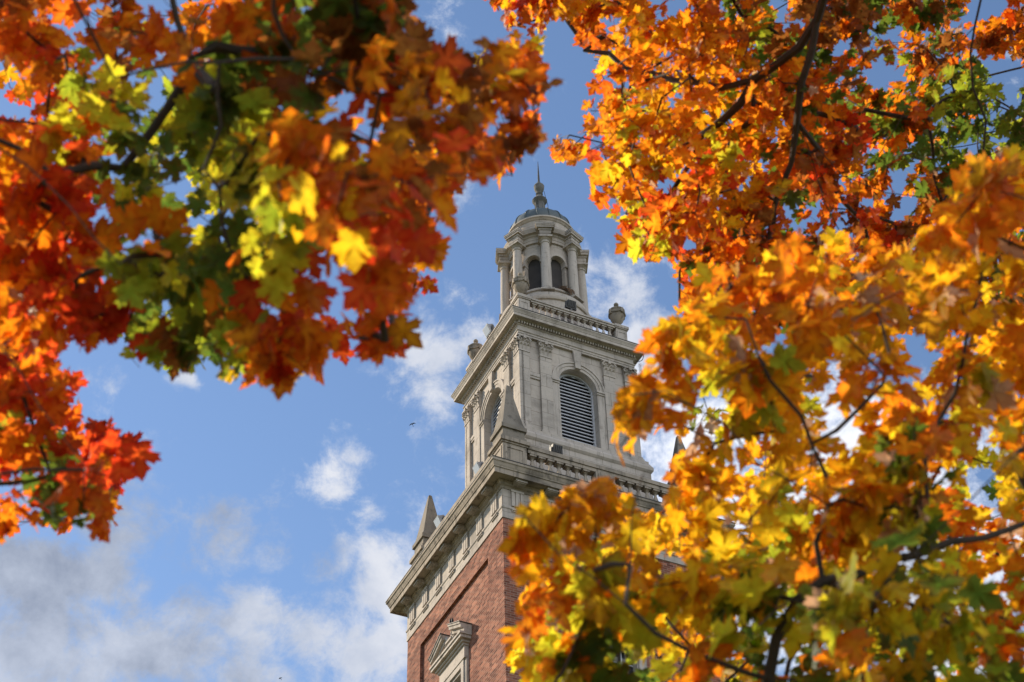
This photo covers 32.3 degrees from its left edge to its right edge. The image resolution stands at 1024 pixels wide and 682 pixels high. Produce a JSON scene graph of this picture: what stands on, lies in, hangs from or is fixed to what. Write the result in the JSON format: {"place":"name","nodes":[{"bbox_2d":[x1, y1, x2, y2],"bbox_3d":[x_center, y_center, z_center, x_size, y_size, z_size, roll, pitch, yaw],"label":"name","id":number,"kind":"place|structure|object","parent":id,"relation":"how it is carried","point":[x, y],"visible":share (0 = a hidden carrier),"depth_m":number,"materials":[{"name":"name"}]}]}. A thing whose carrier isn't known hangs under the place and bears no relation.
{"place":"outdoors","nodes":[
{"label":"outdoors","id":0,"kind":"place"},
{"bbox_2d":[0,0,1023,681],"label":"sky","id":1,"kind":"structure","parent":0,"point":[270,539],"materials":[{"name":"blue"}]},
{"bbox_3d":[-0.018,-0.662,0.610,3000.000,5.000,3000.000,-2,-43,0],"label":"ground","id":2,"kind":"structure","parent":0,"visible":0},
{"bbox_2d":[0,0,563,544],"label":"maple tree","id":3,"kind":"object","parent":2,"relation":"on","point":[298,182],"visible":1,"depth_m":4.39,"materials":[{"name":"orange plant"}]},
{"bbox_2d":[385,166,735,681],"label":"bell tower","id":4,"kind":"structure","parent":2,"relation":"on","point":[545,369],"depth_m":52.41,"materials":[{"name":"beige stone"}]},
{"bbox_2d":[433,515,444,527],"bbox_3d":[-2.115,5.387,52.597,0.343,0.369,0.399,17,-46,-19],"label":"floodlight","id":5,"kind":"object","parent":4,"relation":"on","point":[438,520],"visible":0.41,"depth_m":52.52,"materials":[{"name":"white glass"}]},
{"bbox_2d":[428,620,471,681],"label":"window","id":6,"kind":"structure","parent":4,"relation":"in","point":[448,659],"depth_m":47.67,"materials":[{"name":"stone"}]},
{"bbox_2d":[472,461,483,473],"bbox_3d":[-0.925,3.666,50.754,0.327,0.352,0.380,17,-46,-19],"label":"floodlight","id":7,"kind":"object","parent":4,"relation":"on","point":[476,466],"visible":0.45,"depth_m":50.69,"materials":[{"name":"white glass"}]},
{"bbox_2d":[482,323,494,338],"bbox_3d":[-0.722,-0.254,57.357,0.360,0.587,0.418,17,-46,-19],"label":"floodlight","id":8,"kind":"object","parent":4,"relation":"on","point":[488,329],"visible":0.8,"depth_m":57.33,"materials":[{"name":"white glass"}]},
{"bbox_2d":[491,392,500,445],"bbox_3d":[-0.308,2.758,54.225,0.109,3.001,1.276,17,-46,-19],"label":"louvred window","id":9,"kind":"structure","parent":4,"relation":"in","point":[497,404],"depth_m":55.16,"materials":[{"name":"grey metal"}]},
{"bbox_2d":[549,444,562,453],"bbox_3d":[1.252,3.108,50.231,0.380,0.376,0.303,17,-46,-19],"label":"floodlight","id":10,"kind":"object","parent":4,"relation":"on","point":[556,448],"visible":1,"depth_m":50.16,"materials":[{"name":"grey metal"}]},
{"bbox_2d":[558,286,574,294],"bbox_3d":[1.744,-1.584,57.875,0.581,0.507,0.444,17,-46,-19],"label":"bird nest","id":11,"kind":"object","parent":4,"relation":"on","point":[565,288],"visible":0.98,"depth_m":57.85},
{"bbox_2d":[565,299,576,310],"bbox_3d":[1.876,-1.084,56.484,0.361,0.517,0.288,17,-46,-19],"label":"floodlight","id":12,"kind":"object","parent":4,"relation":"on","point":[570,304],"visible":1,"depth_m":56.45,"materials":[{"name":"grey metal"}]},
{"bbox_2d":[559,374,595,446],"bbox_3d":[1.884,2.227,53.715,1.276,3.001,0.238,17,-46,-19],"label":"louvred window","id":13,"kind":"structure","parent":4,"relation":"in","point":[574,401],"depth_m":53.88,"materials":[{"name":"grey metal"}]},
{"bbox_2d":[590,421,592,444],"bbox_3d":[2.540,3.631,55.247,0.001,2.897,1.156,17,-46,-19],"label":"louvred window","id":14,"kind":"structure","parent":4,"relation":"in","point":[591,421],"depth_m":55.90,"materials":[{"name":"grey metal"}]},
{"bbox_2d":[583,604,646,673],"bbox_3d":[2.820,9.088,45.315,2.122,6.195,0.585,17,-46,-19],"label":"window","id":15,"kind":"structure","parent":4,"relation":"in","point":[633,666],"depth_m":46.36,"materials":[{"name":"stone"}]},
{"bbox_2d":[485,0,1023,337],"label":"maple tree","id":16,"kind":"object","parent":2,"relation":"on","point":[810,161],"visible":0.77,"depth_m":9.14,"materials":[{"name":"orange plant"}]},
{"bbox_2d":[497,143,1023,681],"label":"maple tree","id":17,"kind":"object","parent":2,"relation":"on","point":[833,577],"visible":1,"depth_m":4.66,"materials":[{"name":"yellow plant"}]}
]}

